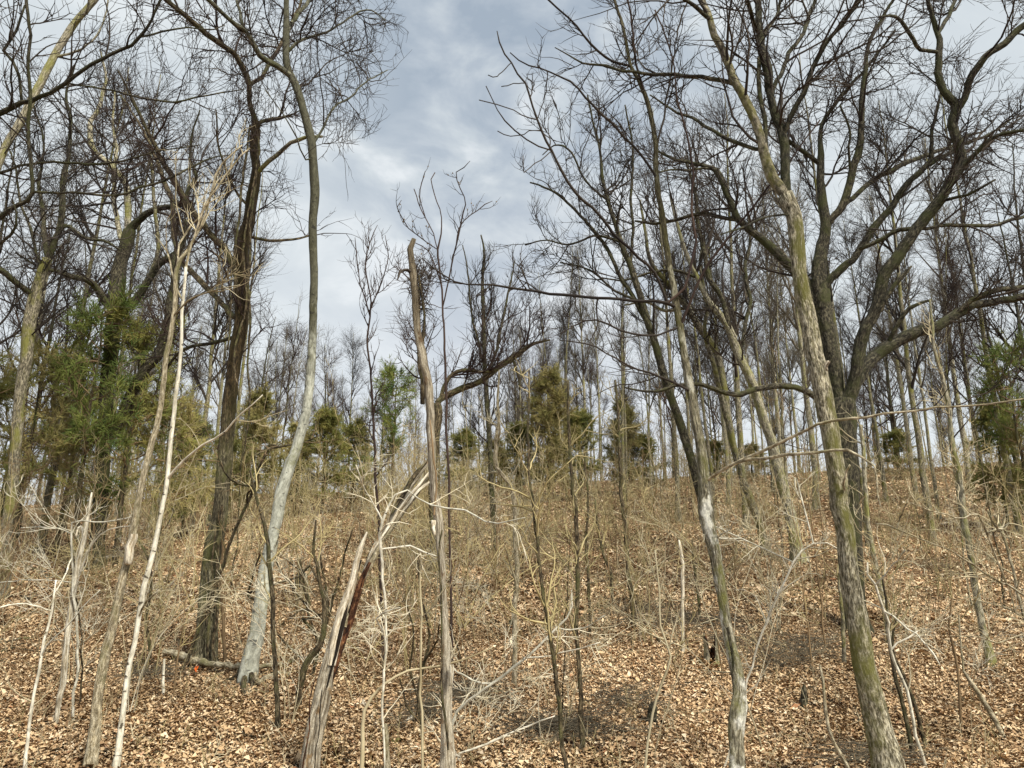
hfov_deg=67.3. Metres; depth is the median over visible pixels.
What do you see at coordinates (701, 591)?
sapling
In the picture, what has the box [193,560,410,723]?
shrub
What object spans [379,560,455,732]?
crooked shrub
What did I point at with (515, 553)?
sapling
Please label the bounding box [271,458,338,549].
shrub
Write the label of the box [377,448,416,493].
shrub
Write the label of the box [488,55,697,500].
leaning olive tree
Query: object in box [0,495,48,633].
sapling
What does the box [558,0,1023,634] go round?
spreading oak
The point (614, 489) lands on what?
sapling
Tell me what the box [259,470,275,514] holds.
shrub
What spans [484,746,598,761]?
fallen log
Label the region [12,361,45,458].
bare tree
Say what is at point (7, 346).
bare tree
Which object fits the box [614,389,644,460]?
bare tree
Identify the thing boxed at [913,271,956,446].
bare tree
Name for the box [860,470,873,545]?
sapling
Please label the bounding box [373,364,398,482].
bare tree
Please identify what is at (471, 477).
shrub
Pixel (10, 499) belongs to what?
shrub
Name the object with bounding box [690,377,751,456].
bare tree
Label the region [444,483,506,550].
shrub
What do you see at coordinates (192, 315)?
bare tree
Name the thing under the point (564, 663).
sapling
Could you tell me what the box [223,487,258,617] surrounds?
sapling
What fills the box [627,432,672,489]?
cedar tree
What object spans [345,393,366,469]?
bare tree
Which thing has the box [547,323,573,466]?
bare tree
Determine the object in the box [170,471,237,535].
shrub
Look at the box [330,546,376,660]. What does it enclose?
sapling
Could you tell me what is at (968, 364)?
bare tree
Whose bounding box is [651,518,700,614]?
sapling
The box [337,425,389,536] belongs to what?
shrub
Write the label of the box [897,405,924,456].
bare tree
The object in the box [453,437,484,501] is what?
shrub
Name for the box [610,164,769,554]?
bare tree
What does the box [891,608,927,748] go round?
sapling
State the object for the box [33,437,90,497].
bare tree
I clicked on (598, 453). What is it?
bare tree
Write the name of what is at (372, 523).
sapling
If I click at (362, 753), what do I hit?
sapling
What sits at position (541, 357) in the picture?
bare tree
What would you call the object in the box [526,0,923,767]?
scaly barked tree
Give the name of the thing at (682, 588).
sapling
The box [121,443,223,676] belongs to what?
shrub
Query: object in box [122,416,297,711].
shrub
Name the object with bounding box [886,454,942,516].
shrub
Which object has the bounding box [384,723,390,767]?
sapling
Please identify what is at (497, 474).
sapling
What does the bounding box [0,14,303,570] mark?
mossy forked tree
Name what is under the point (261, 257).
bare tree
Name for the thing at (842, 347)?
bare tree
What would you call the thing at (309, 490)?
shrub
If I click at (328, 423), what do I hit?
cedar tree
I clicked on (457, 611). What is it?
shrub
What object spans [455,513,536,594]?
shrub
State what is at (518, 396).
bare tree
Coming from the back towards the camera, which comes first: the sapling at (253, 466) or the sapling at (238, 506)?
the sapling at (253, 466)
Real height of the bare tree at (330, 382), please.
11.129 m
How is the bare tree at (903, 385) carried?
on the ground
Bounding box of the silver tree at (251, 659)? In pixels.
[187,0,410,703]
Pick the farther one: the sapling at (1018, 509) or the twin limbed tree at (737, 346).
the twin limbed tree at (737, 346)
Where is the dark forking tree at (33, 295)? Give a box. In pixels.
[0,33,155,596]
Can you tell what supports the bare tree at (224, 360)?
on the ground
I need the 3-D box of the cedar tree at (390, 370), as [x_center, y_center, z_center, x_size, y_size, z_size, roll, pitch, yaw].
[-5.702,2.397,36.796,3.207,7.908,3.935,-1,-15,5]
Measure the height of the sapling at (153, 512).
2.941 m
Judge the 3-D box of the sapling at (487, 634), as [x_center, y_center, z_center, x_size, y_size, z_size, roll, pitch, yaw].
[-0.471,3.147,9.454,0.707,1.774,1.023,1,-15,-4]
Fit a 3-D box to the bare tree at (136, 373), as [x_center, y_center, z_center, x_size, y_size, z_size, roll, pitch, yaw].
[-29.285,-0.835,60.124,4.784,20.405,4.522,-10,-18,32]
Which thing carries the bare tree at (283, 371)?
on the ground
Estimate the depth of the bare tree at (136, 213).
30.16 m
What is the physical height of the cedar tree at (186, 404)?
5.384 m
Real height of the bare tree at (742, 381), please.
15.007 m
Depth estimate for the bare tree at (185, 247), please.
33.17 m
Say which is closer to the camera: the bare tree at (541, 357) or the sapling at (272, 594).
the sapling at (272, 594)
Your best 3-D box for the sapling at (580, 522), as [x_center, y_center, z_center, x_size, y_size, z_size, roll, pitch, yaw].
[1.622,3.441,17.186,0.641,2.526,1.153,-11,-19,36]
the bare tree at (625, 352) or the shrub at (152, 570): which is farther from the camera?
the bare tree at (625, 352)
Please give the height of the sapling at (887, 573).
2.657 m
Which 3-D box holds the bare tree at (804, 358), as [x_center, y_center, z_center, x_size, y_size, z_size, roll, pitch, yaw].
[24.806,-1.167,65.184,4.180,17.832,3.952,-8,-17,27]
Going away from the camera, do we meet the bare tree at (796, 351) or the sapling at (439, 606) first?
the sapling at (439, 606)
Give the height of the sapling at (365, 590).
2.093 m
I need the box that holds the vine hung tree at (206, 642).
[44,0,359,669]
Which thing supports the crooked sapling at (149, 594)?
on the ground
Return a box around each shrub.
[0,401,127,597]
[0,442,98,606]
[0,474,131,718]
[1,528,195,679]
[18,492,57,545]
[22,499,192,631]
[47,440,95,559]
[54,360,355,614]
[69,503,199,632]
[92,507,193,583]
[108,474,175,539]
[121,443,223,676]
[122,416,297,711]
[133,434,186,506]
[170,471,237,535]
[182,424,335,668]
[193,504,283,662]
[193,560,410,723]
[217,523,344,675]
[228,472,278,529]
[240,361,351,608]
[243,507,309,564]
[247,512,356,644]
[255,547,416,699]
[256,503,341,605]
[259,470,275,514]
[259,529,356,664]
[265,404,314,535]
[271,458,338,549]
[291,454,327,515]
[301,457,333,512]
[324,452,483,623]
[328,402,397,538]
[328,426,452,668]
[331,450,383,510]
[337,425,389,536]
[337,446,409,496]
[341,445,527,767]
[342,380,579,628]
[363,415,431,571]
[365,412,421,486]
[367,404,485,525]
[367,451,407,492]
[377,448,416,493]
[378,458,446,518]
[379,469,407,504]
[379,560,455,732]
[388,407,474,541]
[388,440,442,537]
[389,450,455,512]
[395,442,445,572]
[400,507,493,613]
[403,437,451,509]
[419,490,505,563]
[419,571,621,764]
[423,535,501,644]
[426,463,523,565]
[427,438,512,525]
[437,447,469,496]
[439,614,569,749]
[440,419,483,583]
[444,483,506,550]
[451,458,484,501]
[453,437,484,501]
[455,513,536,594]
[459,453,487,497]
[461,470,508,515]
[471,418,605,557]
[483,486,558,571]
[498,559,646,738]
[502,468,573,558]
[502,511,564,574]
[506,428,537,531]
[525,392,579,515]
[543,508,676,705]
[557,468,601,504]
[577,470,658,537]
[583,415,676,644]
[584,485,806,710]
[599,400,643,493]
[621,496,706,645]
[622,473,700,560]
[627,421,722,496]
[647,396,715,522]
[647,454,819,633]
[659,428,695,487]
[666,474,791,587]
[669,439,804,558]
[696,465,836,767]
[704,407,826,516]
[710,460,770,521]
[749,482,784,529]
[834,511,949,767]
[861,475,946,569]
[862,479,993,694]
[868,416,1005,596]
[875,463,1023,666]
[878,581,1023,704]
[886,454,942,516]
[931,428,997,471]
[934,488,1005,546]
[961,408,1023,574]
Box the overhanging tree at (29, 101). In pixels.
[0,0,277,256]
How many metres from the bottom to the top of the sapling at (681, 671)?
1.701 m
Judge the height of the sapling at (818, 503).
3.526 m
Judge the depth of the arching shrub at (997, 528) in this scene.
8.65 m
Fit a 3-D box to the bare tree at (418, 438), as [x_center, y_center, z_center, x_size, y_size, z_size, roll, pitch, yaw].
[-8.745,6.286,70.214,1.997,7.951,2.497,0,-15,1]
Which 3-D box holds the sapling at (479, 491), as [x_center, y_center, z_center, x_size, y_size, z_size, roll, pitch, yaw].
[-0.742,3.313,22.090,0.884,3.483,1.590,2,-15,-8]
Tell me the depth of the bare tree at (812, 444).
33.90 m
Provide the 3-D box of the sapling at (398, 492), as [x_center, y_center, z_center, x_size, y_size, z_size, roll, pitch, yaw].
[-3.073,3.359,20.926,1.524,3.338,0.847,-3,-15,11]
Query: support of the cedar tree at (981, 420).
on the ground
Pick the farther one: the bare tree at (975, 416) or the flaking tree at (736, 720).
the bare tree at (975, 416)
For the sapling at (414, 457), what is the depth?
31.30 m
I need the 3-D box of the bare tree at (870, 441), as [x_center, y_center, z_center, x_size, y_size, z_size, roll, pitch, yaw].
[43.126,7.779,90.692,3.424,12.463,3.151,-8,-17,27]
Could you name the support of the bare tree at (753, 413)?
on the ground
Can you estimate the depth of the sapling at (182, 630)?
10.06 m
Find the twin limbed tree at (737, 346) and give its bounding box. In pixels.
[558,93,808,564]
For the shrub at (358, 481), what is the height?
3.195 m
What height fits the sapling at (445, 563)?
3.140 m
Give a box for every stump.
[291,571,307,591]
[645,702,657,726]
[702,625,719,666]
[799,685,807,708]
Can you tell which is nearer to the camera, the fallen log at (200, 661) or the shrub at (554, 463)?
the fallen log at (200, 661)
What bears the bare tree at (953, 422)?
on the ground
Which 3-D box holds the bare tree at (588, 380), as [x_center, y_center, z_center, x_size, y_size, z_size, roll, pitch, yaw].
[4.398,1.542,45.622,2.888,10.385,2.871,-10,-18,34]
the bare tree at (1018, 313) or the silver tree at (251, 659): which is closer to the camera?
the silver tree at (251, 659)
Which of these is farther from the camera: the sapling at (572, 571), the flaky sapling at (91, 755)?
the sapling at (572, 571)
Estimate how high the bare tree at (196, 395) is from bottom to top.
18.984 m
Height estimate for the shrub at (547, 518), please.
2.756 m
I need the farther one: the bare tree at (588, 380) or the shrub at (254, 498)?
the bare tree at (588, 380)
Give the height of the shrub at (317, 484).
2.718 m
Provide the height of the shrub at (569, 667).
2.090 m
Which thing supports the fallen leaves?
on the ground
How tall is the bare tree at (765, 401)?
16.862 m
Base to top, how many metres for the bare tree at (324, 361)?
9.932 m
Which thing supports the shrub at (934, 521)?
on the ground
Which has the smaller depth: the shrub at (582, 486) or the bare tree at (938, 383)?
the shrub at (582, 486)
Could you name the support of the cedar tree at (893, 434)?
on the ground
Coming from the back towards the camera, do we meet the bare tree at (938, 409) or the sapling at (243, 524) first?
the bare tree at (938, 409)
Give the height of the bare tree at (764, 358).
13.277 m
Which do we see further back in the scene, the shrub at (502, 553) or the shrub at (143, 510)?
the shrub at (143, 510)
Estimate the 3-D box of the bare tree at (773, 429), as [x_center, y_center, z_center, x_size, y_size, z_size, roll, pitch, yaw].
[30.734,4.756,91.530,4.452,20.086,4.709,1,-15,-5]
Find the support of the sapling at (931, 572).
on the ground
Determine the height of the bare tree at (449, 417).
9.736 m
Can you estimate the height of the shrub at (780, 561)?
3.303 m
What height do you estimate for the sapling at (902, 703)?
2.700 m
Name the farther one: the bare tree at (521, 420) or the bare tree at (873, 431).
the bare tree at (521, 420)
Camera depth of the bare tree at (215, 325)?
30.65 m
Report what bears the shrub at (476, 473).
on the ground
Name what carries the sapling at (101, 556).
on the ground
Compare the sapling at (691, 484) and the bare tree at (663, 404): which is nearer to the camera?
the sapling at (691, 484)
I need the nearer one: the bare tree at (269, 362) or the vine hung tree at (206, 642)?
the vine hung tree at (206, 642)
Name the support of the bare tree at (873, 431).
on the ground
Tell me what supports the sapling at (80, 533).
on the ground
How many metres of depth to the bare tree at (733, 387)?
69.00 m
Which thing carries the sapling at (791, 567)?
on the ground
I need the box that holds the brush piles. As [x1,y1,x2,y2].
[80,554,986,767]
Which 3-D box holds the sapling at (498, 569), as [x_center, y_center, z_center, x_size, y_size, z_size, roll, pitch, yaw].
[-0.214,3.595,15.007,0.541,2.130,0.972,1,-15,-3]
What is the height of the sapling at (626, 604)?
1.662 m
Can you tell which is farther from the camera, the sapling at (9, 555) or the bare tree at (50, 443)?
the bare tree at (50, 443)
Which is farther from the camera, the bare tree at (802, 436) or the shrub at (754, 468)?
the bare tree at (802, 436)
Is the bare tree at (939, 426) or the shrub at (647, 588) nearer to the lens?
the shrub at (647, 588)
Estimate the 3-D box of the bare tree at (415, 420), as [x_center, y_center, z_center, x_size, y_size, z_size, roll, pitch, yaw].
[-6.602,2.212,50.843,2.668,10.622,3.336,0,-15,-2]
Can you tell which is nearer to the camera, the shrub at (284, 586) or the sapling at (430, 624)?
the sapling at (430, 624)
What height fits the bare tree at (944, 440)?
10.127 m
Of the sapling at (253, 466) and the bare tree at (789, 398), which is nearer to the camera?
the sapling at (253, 466)
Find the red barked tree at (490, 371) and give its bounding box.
[377,241,569,572]
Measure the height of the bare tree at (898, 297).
16.989 m
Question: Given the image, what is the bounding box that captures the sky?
[0,0,1023,505]
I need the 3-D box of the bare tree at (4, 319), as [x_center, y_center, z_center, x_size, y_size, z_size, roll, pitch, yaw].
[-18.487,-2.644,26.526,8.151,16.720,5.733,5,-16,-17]
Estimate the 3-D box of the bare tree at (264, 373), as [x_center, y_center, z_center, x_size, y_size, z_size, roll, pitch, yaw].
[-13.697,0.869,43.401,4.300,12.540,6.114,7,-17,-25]
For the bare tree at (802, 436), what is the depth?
97.22 m
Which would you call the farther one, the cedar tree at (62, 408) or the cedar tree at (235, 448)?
the cedar tree at (235, 448)
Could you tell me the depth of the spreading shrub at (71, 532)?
9.07 m
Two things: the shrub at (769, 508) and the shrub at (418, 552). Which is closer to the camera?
the shrub at (418, 552)
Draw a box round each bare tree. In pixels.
[0,118,102,344]
[0,127,102,413]
[0,177,153,537]
[0,202,106,516]
[0,338,99,504]
[0,343,19,422]
[9,219,126,533]
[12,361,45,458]
[13,24,199,555]
[26,442,42,500]
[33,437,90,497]
[35,382,62,510]
[37,351,100,504]
[94,70,192,408]
[98,255,170,517]
[116,313,151,496]
[124,267,169,501]
[131,358,156,496]
[132,109,222,532]
[151,251,239,531]
[152,336,194,481]
[158,113,272,532]
[178,363,206,478]
[180,320,217,488]
[185,203,262,525]
[202,355,262,453]
[228,173,297,521]
[238,377,254,438]
[239,370,260,434]
[242,336,285,461]
[244,295,303,478]
[262,320,301,483]
[264,390,282,487]
[266,290,323,479]
[268,340,288,503]
[277,327,323,436]
[284,323,332,424]
[293,324,365,461]
[295,362,316,483]
[302,359,322,475]
[310,350,350,480]
[311,344,347,486]
[330,323,369,495]
[331,372,348,485]
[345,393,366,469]
[353,391,375,492]
[356,358,414,491]
[366,365,396,488]
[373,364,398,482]
[395,437,406,483]
[402,360,424,471]
[402,404,417,456]
[412,418,423,459]
[412,428,423,469]
[416,354,459,490]
[436,350,464,484]
[440,387,459,467]
[448,364,482,493]
[458,380,470,484]
[463,354,492,485]
[471,384,494,491]
[491,353,526,489]
[496,312,539,489]
[499,324,533,488]
[500,363,527,436]
[502,403,512,472]
[506,381,535,480]
[508,343,562,484]
[516,369,545,472]
[521,322,556,409]
[529,274,560,482]
[530,334,558,478]
[537,350,562,431]
[539,339,576,499]
[545,243,586,490]
[547,238,605,485]
[547,297,587,474]
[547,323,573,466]
[563,319,587,475]
[569,325,607,486]
[575,424,617,480]
[577,278,619,480]
[577,346,600,483]
[595,217,652,506]
[596,373,614,459]
[597,404,657,476]
[600,288,636,495]
[602,312,652,425]
[608,369,629,479]
[610,164,769,554]
[611,112,691,523]
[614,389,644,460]
[616,392,662,475]
[625,280,677,498]
[625,375,643,461]
[627,304,656,475]
[631,292,676,476]
[632,315,691,477]
[650,225,709,488]
[651,207,715,512]
[651,356,674,471]
[657,250,719,400]
[659,404,678,452]
[663,425,672,475]
[664,70,787,530]
[668,408,686,472]
[673,190,741,503]
[675,327,709,412]
[678,367,702,444]
[681,291,755,425]
[682,348,718,460]
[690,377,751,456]
[693,280,750,482]
[697,333,727,469]
[705,345,731,456]
[719,328,750,419]
[724,165,804,468]
[725,224,774,491]
[727,84,837,509]
[728,385,736,470]
[729,300,766,474]
[734,303,771,483]
[739,337,759,472]
[744,216,812,488]
[746,318,772,427]
[750,357,775,440]
[755,286,785,382]
[755,356,785,439]
[758,55,869,529]
[760,359,792,443]
[762,261,803,471]
[763,367,789,448]
[769,329,799,471]
[781,289,810,399]
[784,258,811,466]
[785,388,822,470]
[791,411,810,466]
[797,356,820,478]
[807,208,902,501]
[824,74,970,546]
[834,283,870,397]
[840,187,925,499]
[842,348,884,468]
[845,283,914,470]
[846,288,922,468]
[851,318,936,467]
[856,388,873,467]
[860,175,948,518]
[861,405,886,456]
[866,307,924,472]
[867,344,887,466]
[869,264,918,451]
[870,341,897,466]
[878,402,888,444]
[887,117,987,492]
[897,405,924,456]
[902,79,1023,532]
[905,380,928,466]
[907,222,990,530]
[907,311,950,466]
[910,206,1023,514]
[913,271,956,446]
[914,156,1023,371]
[915,221,1002,506]
[915,325,962,455]
[921,364,956,464]
[922,371,947,454]
[927,387,956,462]
[934,391,960,449]
[935,413,947,465]
[937,281,978,462]
[943,123,1023,391]
[957,380,996,462]
[967,284,998,401]
[1002,304,1023,408]
[1004,380,1023,418]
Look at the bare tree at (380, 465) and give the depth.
53.15 m
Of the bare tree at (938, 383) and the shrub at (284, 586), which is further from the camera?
the bare tree at (938, 383)
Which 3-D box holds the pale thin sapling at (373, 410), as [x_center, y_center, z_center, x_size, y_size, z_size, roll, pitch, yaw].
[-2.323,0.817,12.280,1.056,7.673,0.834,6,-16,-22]
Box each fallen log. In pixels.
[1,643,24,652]
[162,649,283,669]
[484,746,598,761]
[523,725,618,756]
[674,708,729,716]
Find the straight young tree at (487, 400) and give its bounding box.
[451,235,539,550]
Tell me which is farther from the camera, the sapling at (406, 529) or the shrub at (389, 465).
the shrub at (389, 465)
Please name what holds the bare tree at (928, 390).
on the ground
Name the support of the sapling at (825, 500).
on the ground
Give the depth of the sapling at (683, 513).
21.33 m
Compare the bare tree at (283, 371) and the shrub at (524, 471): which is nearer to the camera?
the shrub at (524, 471)
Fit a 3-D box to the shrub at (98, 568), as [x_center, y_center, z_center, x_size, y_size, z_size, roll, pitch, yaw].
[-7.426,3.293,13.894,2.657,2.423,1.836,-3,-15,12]
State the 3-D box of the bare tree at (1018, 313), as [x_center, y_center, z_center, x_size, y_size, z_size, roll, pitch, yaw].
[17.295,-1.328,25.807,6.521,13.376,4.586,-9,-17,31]
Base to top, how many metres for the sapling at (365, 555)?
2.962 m
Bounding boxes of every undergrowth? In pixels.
[0,421,1023,767]
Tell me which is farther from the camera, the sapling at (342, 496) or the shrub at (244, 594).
the sapling at (342, 496)
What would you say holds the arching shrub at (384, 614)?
on the ground
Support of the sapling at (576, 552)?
on the ground
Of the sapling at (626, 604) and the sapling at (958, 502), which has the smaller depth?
the sapling at (626, 604)
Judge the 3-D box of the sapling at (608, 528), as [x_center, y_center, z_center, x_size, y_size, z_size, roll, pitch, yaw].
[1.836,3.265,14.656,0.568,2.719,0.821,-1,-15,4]
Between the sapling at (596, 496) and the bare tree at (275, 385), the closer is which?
the sapling at (596, 496)
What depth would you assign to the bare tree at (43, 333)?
35.55 m
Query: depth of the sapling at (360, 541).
13.55 m
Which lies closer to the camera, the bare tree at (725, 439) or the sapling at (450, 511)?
the sapling at (450, 511)
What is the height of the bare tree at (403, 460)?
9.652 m
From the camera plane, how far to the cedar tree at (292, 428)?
36.21 m
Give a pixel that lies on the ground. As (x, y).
(538, 667)
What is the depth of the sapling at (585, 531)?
14.16 m
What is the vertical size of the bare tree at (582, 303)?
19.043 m
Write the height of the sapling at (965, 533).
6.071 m
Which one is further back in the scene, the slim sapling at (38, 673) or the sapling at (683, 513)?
the sapling at (683, 513)
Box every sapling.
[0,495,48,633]
[0,533,27,603]
[0,577,114,767]
[14,500,134,704]
[33,527,107,637]
[54,490,120,723]
[55,517,126,658]
[60,460,96,592]
[75,437,109,569]
[79,458,113,606]
[82,145,268,767]
[89,542,103,579]
[112,118,286,767]
[123,510,174,663]
[124,491,156,576]
[140,471,189,570]
[157,451,183,566]
[161,488,216,697]
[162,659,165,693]
[173,442,249,616]
[186,550,255,651]
[190,450,209,565]
[209,522,238,661]
[220,496,261,650]
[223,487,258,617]
[227,487,266,573]
[230,394,272,588]
[235,429,249,533]
[237,514,261,562]
[242,443,320,727]
[248,417,270,549]
[274,505,350,715]
[286,463,298,543]
[310,436,346,557]
[312,457,381,579]
[312,495,380,671]
[323,479,397,654]
[326,487,346,535]
[327,465,357,534]
[327,507,409,597]
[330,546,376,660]
[331,543,412,736]
[344,532,373,648]
[346,213,402,670]
[347,466,382,541]
[348,540,401,636]
[352,509,386,636]
[354,423,371,543]
[359,647,492,767]
[361,488,388,570]
[376,444,422,551]
[379,507,464,767]
[383,436,428,588]
[384,524,458,651]
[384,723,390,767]
[391,549,436,657]
[392,157,499,695]
[392,484,413,575]
[396,528,474,666]
[398,484,486,738]
[402,389,423,522]
[405,436,421,527]
[422,569,483,674]
[433,468,469,639]
[434,491,479,605]
[442,481,461,549]
[444,448,469,539]
[450,469,532,662]
[453,567,500,703]
[458,358,613,767]
[460,370,553,687]
[466,478,500,559]
[468,446,483,552]
[469,437,501,551]
[474,463,512,596]
[475,473,511,556]
[486,435,507,526]
[488,514,512,618]
[511,490,613,723]
[519,527,613,711]
[525,508,574,611]
[527,533,603,709]
[537,475,569,550]
[539,374,612,753]
[553,540,592,607]
[560,488,593,586]
[561,434,608,635]
[564,494,612,607]
[570,572,639,708]
[571,448,622,545]
[576,441,629,565]
[591,431,632,562]
[594,485,617,621]
[595,375,671,631]
[603,508,673,606]
[606,552,636,643]
[615,527,698,653]
[621,516,701,750]
[622,439,629,542]
[623,494,693,767]
[626,498,761,746]
[629,446,663,604]
[638,463,670,555]
[645,382,665,516]
[648,460,666,527]
[650,411,665,476]
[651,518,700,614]
[654,601,727,757]
[659,458,731,551]
[661,501,696,582]
[663,487,701,543]
[678,540,684,651]
[682,430,693,522]
[683,464,749,680]
[686,478,755,622]
[708,384,721,481]
[714,459,746,597]
[719,418,754,533]
[748,591,810,680]
[756,415,783,555]
[759,403,777,514]
[763,344,797,540]
[769,481,831,663]
[783,381,797,478]
[784,456,812,589]
[786,427,836,648]
[794,438,802,488]
[801,442,834,580]
[815,538,846,663]
[819,496,830,525]
[819,665,849,767]
[838,406,915,642]
[857,526,942,751]
[858,504,894,668]
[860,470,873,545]
[867,459,879,524]
[880,501,910,581]
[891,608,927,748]
[897,423,924,553]
[897,545,961,650]
[906,545,949,621]
[908,540,988,730]
[909,300,1023,671]
[925,416,972,604]
[925,523,992,618]
[927,549,956,601]
[933,453,950,508]
[953,496,1023,621]
[958,615,1005,738]
[960,403,1008,608]
[968,487,980,556]
[983,436,999,520]
[1001,488,1023,541]
[1007,484,1023,548]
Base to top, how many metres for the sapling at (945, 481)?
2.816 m
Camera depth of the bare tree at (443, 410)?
52.36 m
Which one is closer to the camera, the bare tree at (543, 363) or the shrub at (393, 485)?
the shrub at (393, 485)
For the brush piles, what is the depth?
9.93 m
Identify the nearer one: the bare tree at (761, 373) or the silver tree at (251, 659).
the silver tree at (251, 659)
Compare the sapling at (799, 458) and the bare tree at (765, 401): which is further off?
the bare tree at (765, 401)
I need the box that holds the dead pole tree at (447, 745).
[397,238,455,767]
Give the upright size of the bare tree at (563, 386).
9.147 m
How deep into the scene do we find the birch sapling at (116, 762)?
7.77 m
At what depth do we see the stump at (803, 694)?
10.12 m
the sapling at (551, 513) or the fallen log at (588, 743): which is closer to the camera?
the fallen log at (588, 743)
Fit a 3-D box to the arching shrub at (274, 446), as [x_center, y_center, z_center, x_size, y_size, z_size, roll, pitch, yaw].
[-3.897,2.417,11.486,2.230,4.066,1.316,0,-15,0]
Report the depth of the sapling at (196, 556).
10.98 m
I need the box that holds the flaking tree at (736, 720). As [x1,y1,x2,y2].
[398,0,1023,767]
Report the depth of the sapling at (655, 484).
27.23 m
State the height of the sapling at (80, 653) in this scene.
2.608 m
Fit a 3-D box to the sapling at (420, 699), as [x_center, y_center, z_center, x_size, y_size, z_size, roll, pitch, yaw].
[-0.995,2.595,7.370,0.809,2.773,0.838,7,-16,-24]
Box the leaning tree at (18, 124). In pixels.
[0,0,161,228]
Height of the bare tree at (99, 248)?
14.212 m
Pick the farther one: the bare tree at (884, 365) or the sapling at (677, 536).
the bare tree at (884, 365)
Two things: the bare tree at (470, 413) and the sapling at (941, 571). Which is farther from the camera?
the bare tree at (470, 413)
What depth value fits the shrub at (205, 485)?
15.36 m
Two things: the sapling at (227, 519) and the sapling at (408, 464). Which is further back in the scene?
the sapling at (408, 464)
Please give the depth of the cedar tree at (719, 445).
46.06 m
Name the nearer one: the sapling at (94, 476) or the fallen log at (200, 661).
the fallen log at (200, 661)
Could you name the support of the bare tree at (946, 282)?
on the ground
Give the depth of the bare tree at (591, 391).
57.52 m
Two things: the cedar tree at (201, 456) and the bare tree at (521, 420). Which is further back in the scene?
the bare tree at (521, 420)
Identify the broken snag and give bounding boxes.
[299,459,439,767]
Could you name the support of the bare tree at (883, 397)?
on the ground
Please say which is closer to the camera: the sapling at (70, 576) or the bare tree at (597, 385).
the sapling at (70, 576)
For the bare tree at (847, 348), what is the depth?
35.00 m
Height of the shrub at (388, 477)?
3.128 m
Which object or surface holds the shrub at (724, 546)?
on the ground
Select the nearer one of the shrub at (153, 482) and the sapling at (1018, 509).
the sapling at (1018, 509)
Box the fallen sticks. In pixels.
[0,465,1023,767]
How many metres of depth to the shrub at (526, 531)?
19.67 m
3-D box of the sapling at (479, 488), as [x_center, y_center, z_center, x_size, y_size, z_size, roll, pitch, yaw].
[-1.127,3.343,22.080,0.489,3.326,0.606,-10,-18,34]
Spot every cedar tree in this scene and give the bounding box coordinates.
[0,334,95,555]
[0,345,45,514]
[21,357,123,552]
[34,291,204,567]
[40,275,156,577]
[97,383,241,564]
[150,410,218,536]
[172,431,274,510]
[209,382,295,519]
[276,417,319,511]
[283,403,368,513]
[327,415,394,511]
[353,354,424,507]
[438,426,496,496]
[477,437,512,492]
[493,419,545,497]
[519,362,582,501]
[559,406,610,498]
[598,396,645,484]
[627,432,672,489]
[686,438,745,481]
[725,441,769,480]
[866,427,928,479]
[963,396,1023,525]
[964,324,1023,493]
[995,411,1023,495]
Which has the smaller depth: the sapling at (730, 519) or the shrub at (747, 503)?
the sapling at (730, 519)
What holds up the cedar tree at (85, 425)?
on the ground
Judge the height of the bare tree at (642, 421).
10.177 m
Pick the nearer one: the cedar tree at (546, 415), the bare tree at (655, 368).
the cedar tree at (546, 415)
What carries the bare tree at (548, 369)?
on the ground
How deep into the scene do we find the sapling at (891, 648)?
7.50 m
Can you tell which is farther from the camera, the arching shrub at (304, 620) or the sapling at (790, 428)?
the sapling at (790, 428)
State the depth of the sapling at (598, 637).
9.77 m
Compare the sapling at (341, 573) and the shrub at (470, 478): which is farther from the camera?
the shrub at (470, 478)
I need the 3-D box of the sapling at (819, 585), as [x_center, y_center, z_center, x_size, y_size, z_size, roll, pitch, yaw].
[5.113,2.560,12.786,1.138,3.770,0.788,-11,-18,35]
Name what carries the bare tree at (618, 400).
on the ground
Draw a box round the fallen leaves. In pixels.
[0,462,1023,767]
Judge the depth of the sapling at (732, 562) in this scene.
14.44 m
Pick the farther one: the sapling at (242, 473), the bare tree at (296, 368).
the bare tree at (296, 368)
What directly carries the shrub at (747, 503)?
on the ground
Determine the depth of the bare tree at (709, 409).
50.24 m
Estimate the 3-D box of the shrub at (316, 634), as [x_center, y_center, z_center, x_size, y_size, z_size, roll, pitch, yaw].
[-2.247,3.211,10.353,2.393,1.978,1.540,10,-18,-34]
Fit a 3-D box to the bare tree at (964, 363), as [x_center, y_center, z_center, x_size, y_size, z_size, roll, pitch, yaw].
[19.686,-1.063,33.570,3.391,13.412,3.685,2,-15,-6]
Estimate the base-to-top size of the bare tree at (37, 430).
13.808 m
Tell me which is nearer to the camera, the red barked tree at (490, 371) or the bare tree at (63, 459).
the red barked tree at (490, 371)
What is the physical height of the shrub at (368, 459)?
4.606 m
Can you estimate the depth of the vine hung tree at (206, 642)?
13.26 m
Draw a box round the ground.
[0,463,1023,767]
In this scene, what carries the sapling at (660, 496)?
on the ground
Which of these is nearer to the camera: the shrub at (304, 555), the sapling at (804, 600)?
the sapling at (804, 600)
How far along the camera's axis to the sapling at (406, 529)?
18.19 m
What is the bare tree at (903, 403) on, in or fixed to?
on the ground
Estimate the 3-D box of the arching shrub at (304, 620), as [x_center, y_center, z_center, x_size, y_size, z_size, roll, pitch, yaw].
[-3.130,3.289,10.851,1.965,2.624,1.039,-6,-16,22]
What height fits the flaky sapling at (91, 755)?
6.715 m
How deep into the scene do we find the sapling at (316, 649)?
9.45 m

